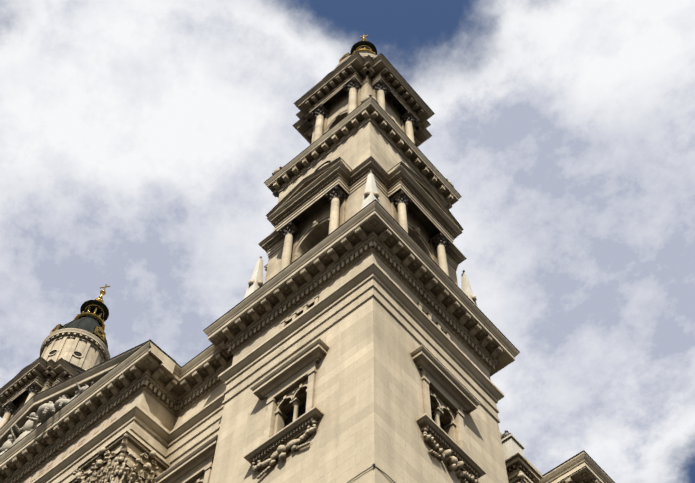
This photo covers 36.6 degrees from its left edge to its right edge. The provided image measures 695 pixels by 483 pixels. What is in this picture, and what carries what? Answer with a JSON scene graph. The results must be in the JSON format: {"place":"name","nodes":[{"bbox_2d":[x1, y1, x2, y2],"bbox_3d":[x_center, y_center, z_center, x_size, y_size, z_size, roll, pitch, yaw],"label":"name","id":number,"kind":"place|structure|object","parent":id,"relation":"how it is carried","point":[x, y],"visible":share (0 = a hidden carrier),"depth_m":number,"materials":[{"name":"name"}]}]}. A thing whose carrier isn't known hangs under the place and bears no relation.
{"place":"outdoors","nodes":[
{"label":"outdoors","id":0,"kind":"place"},
{"bbox_2d":[0,0,694,482],"label":"sky","id":1,"kind":"structure","parent":0,"point":[141,140],"materials":[{"name":"white"}]},
{"bbox_2d":[284,401,445,431],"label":"window","id":2,"kind":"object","parent":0,"point":[301,412],"visible":0.02,"depth_m":35.91,"materials":[{"name":"black glass"}]},
{"label":"ground","id":3,"kind":"structure","parent":0,"visible":0},
{"bbox_2d":[0,341,174,482],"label":"pediment","id":4,"kind":"structure","parent":3,"relation":"on","point":[136,446],"depth_m":43.76,"materials":[{"name":"stone"}]},
{"bbox_2d":[0,382,92,454],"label":"relief sculptures","id":5,"kind":"object","parent":4,"relation":"in","point":[45,411],"visible":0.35,"depth_m":47.14},
{"bbox_2d":[72,433,157,482],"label":"portico capitals","id":6,"kind":"object","parent":4,"relation":"on","point":[80,478],"visible":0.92,"depth_m":39.33,"materials":[{"name":"stone"}]},
{"bbox_2d":[0,201,542,482],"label":"basilica facade walls","id":7,"kind":"structure","parent":3,"relation":"on","point":[371,334],"depth_m":38.43,"materials":[{"name":"beige stone"}]},
{"bbox_2d":[0,328,110,427],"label":"tower","id":8,"kind":"structure","parent":7,"relation":"on","point":[89,347],"depth_m":76.16,"materials":[{"name":"stone"}]},
{"bbox_2d":[2,381,58,414],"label":"column capitals","id":9,"kind":"object","parent":8,"relation":"on","point":[34,387],"visible":0.08,"depth_m":73.60,"materials":[{"name":"brown stone"}]},
{"bbox_2d":[0,356,85,388],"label":"tower flashing","id":10,"kind":"object","parent":8,"relation":"on","point":[46,361],"visible":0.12,"depth_m":74.76,"materials":[{"name":"grey metal"}]},
{"bbox_2d":[50,309,101,355],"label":"window","id":11,"kind":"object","parent":8,"relation":"on","point":[78,353],"visible":0.04,"depth_m":80.23,"materials":[{"name":"black"}]},
{"bbox_2d":[58,300,108,348],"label":"dome roof","id":12,"kind":"structure","parent":8,"relation":"on","point":[88,323],"depth_m":84.31,"materials":[{"name":"grey metal"}]},
{"bbox_2d":[50,284,109,340],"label":"gilded ornaments","id":13,"kind":"object","parent":12,"relation":"attached to","point":[101,329],"visible":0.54,"depth_m":85.23,"materials":[{"name":"gold metal"}]},
{"bbox_2d":[28,417,115,482],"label":"portico inscription","id":14,"kind":"object","parent":7,"relation":"attached to","point":[71,450],"visible":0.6,"depth_m":44.00,"materials":[{"name":"beige stone"}]},
{"bbox_2d":[22,404,126,482],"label":"frieze","id":15,"kind":"object","parent":7,"relation":"attached to","point":[89,435],"visible":0.6,"depth_m":44.14,"materials":[{"name":"beige stone"}]},
{"bbox_2d":[0,340,175,429],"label":"pediment roof","id":16,"kind":"structure","parent":7,"relation":"on","point":[85,371],"depth_m":47.04,"materials":[{"name":"grey metal"}]},
{"bbox_2d":[0,220,502,482],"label":"basilica facade carving","id":17,"kind":"object","parent":7,"relation":"attached to","point":[454,464],"visible":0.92,"depth_m":41.97},
{"bbox_2d":[0,199,519,455],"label":"basilica facade flashing","id":18,"kind":"object","parent":7,"relation":"attached to","point":[259,288],"visible":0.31,"depth_m":42.97,"materials":[{"name":"grey metal"}]},
{"bbox_2d":[258,52,466,285],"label":"bell tower","id":19,"kind":"structure","parent":7,"relation":"on","point":[364,139],"depth_m":52.33,"materials":[{"name":"stone"}]},
{"bbox_2d":[244,171,477,306],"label":"obelisks","id":20,"kind":"object","parent":19,"relation":"on","point":[371,188],"visible":0.19,"depth_m":46.83,"materials":[{"name":"white stone"}]},
{"bbox_2d":[248,94,476,301],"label":"carved ornaments","id":21,"kind":"object","parent":19,"relation":"on","point":[416,232],"visible":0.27,"depth_m":47.68,"materials":[{"name":"stone"}]},
{"bbox_2d":[349,40,376,55],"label":"dome","id":22,"kind":"structure","parent":19,"relation":"on","point":[355,46],"depth_m":76.13,"materials":[{"name":"black metal"}]},
{"bbox_2d":[339,35,387,62],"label":"tower gilding","id":23,"kind":"object","parent":22,"relation":"on","point":[359,50],"visible":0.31,"depth_m":74.16,"materials":[{"name":"gold metal"}]},
{"bbox_2d":[264,51,463,267],"bbox_3d":[0.868,-3.901,58.560,8.700,17.748,8.700,-37,-68,19],"label":"tower flashing","id":24,"kind":"object","parent":19,"relation":"on","point":[345,117],"visible":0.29,"depth_m":55.13,"materials":[{"name":"grey metal"}]},
{"bbox_2d":[278,77,450,249],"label":"column capitals","id":25,"kind":"object","parent":19,"relation":"on","point":[292,228],"visible":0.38,"depth_m":48.61,"materials":[{"name":"grey stone"}]},
{"bbox_2d":[347,464,394,482],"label":"molding","id":26,"kind":"structure","parent":7,"relation":"attached to","point":[373,465],"depth_m":29.29,"materials":[{"name":"beige stone"}]},
{"bbox_2d":[505,451,613,482],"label":"aisle walls","id":27,"kind":"structure","parent":3,"relation":"on","point":[574,468],"depth_m":43.05,"materials":[{"name":"beige stone"}]},
{"bbox_2d":[501,434,524,459],"bbox_3d":[6.817,9.088,43.720,0.940,1.810,0.940,-37,-68,19],"label":"pedestal","id":28,"kind":"object","parent":27,"relation":"on","point":[512,445],"visible":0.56,"depth_m":43.96,"materials":[{"name":"white stone"}]},
{"bbox_2d":[501,430,510,439],"bbox_3d":[6.839,8.414,44.957,0.576,1.008,0.576,-37,-68,19],"label":"carved ornament","id":29,"kind":"object","parent":28,"relation":"on","point":[505,434],"visible":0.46,"depth_m":44.82,"materials":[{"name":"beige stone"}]},
{"bbox_2d":[508,472,599,482],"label":"carved ornaments","id":30,"kind":"object","parent":27,"relation":"attached to","point":[519,478],"visible":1,"depth_m":41.66},
{"bbox_2d":[542,450,614,482],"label":"aisle roof","id":31,"kind":"structure","parent":27,"relation":"on","point":[573,457],"depth_m":43.58,"materials":[{"name":"grey metal"}]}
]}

